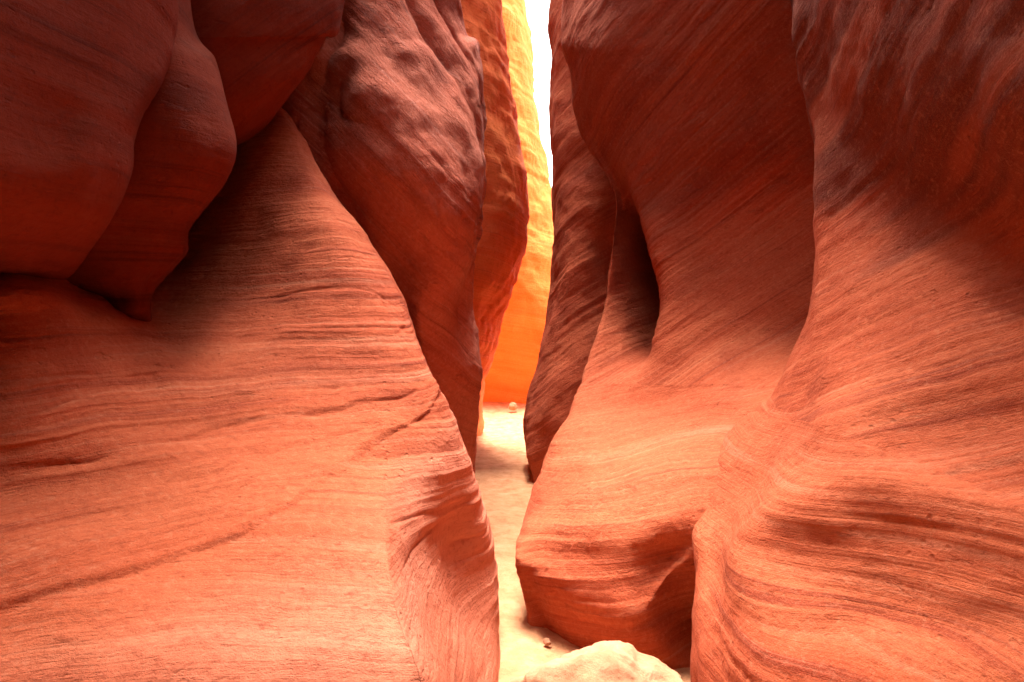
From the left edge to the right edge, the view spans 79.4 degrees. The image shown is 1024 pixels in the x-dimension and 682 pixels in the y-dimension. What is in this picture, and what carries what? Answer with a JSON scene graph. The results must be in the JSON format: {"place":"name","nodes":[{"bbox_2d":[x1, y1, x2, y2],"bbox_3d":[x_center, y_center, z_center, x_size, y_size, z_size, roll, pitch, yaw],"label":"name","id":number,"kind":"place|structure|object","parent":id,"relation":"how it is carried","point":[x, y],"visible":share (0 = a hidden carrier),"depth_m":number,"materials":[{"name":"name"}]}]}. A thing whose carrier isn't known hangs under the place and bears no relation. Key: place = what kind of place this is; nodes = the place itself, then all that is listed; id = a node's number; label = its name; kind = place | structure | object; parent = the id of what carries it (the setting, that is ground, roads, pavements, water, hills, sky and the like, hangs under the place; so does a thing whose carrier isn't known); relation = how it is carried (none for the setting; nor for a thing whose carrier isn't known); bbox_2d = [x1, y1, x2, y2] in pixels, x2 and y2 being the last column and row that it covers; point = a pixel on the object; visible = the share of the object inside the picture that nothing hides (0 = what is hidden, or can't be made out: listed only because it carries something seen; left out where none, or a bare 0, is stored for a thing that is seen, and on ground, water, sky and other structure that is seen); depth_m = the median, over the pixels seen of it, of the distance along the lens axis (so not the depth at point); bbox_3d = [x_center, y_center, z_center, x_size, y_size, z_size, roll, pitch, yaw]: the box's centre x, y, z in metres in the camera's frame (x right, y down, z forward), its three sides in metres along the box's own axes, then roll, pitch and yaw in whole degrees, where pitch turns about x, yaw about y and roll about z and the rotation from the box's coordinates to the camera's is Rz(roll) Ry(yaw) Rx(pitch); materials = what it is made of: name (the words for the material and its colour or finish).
{"place":"outdoors","nodes":[
{"label":"outdoors","id":0,"kind":"place"},
{"bbox_2d":[525,0,551,186],"label":"sky","id":1,"kind":"structure","parent":0,"point":[537,11],"materials":[{"name":"white"}]},
{"bbox_2d":[475,402,690,681],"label":"sand ground","id":2,"kind":"structure","parent":0,"point":[503,476],"depth_m":5.12,"materials":[{"name":"beige sand"}]},
{"bbox_2d":[0,108,500,681],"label":"sandstone slope","id":3,"kind":"structure","parent":2,"relation":"on","point":[242,456],"depth_m":2.06,"materials":[{"name":"orange stone"}]},
{"bbox_2d":[0,0,178,279],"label":"sandstone bulge","id":4,"kind":"object","parent":3,"relation":"on","point":[81,81],"visible":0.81,"depth_m":1.85,"materials":[{"name":"red stone"}]},
{"bbox_2d":[66,0,236,321],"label":"sandstone bulge","id":5,"kind":"object","parent":3,"relation":"on","point":[185,147],"visible":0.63,"depth_m":2.48,"materials":[{"name":"red stone"}]},
{"bbox_2d":[191,0,344,144],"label":"sandstone bulge","id":6,"kind":"object","parent":3,"relation":"on","point":[264,52],"visible":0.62,"depth_m":3.14,"materials":[{"name":"red stone"}]},
{"bbox_2d":[281,0,486,473],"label":"sandstone buttress","id":7,"kind":"structure","parent":2,"relation":"on","point":[383,106],"depth_m":4.27,"materials":[{"name":"red stone"}]},
{"bbox_2d":[460,0,529,435],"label":"sandstone buttress","id":8,"kind":"structure","parent":2,"relation":"on","point":[501,248],"depth_m":7.45,"materials":[{"name":"orange stone"}]},
{"bbox_2d":[508,402,517,410],"bbox_3d":[0.019,1.284,12.101,0.181,0.162,0.164,0,0,0],"label":"pebble","id":9,"kind":"object","parent":2,"relation":"on","point":[513,406],"visible":1,"depth_m":12.05,"materials":[{"name":"stone"}]},
{"bbox_2d":[483,0,553,403],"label":"sandstone wall","id":10,"kind":"structure","parent":2,"relation":"on","point":[510,375],"depth_m":13.00,"materials":[{"name":"orange stone"}]},
{"bbox_2d":[543,638,550,645],"bbox_3d":[0.174,1.488,3.049,0.043,0.034,0.031,0,0,0],"label":"pebble","id":11,"kind":"object","parent":2,"relation":"on","point":[546,641],"visible":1,"depth_m":3.04,"materials":[{"name":"brown stone"}]},
{"bbox_2d":[523,0,615,482],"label":"sandstone wall","id":12,"kind":"structure","parent":2,"relation":"on","point":[583,205],"depth_m":6.49,"materials":[{"name":"red stone"}]},
{"bbox_2d":[509,641,682,681],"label":"boulder","id":13,"kind":"object","parent":2,"relation":"on","point":[610,661],"visible":1,"depth_m":2.24,"materials":[{"name":"stone"}]},
{"bbox_2d":[515,0,814,669],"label":"sandstone wall","id":14,"kind":"structure","parent":2,"relation":"on","point":[693,124],"depth_m":4.26,"materials":[{"name":"stone"}]},
{"bbox_2d":[690,0,1023,681],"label":"sandstone wall","id":15,"kind":"structure","parent":2,"relation":"on","point":[861,519],"depth_m":1.97,"materials":[{"name":"orange stone"}]}
]}

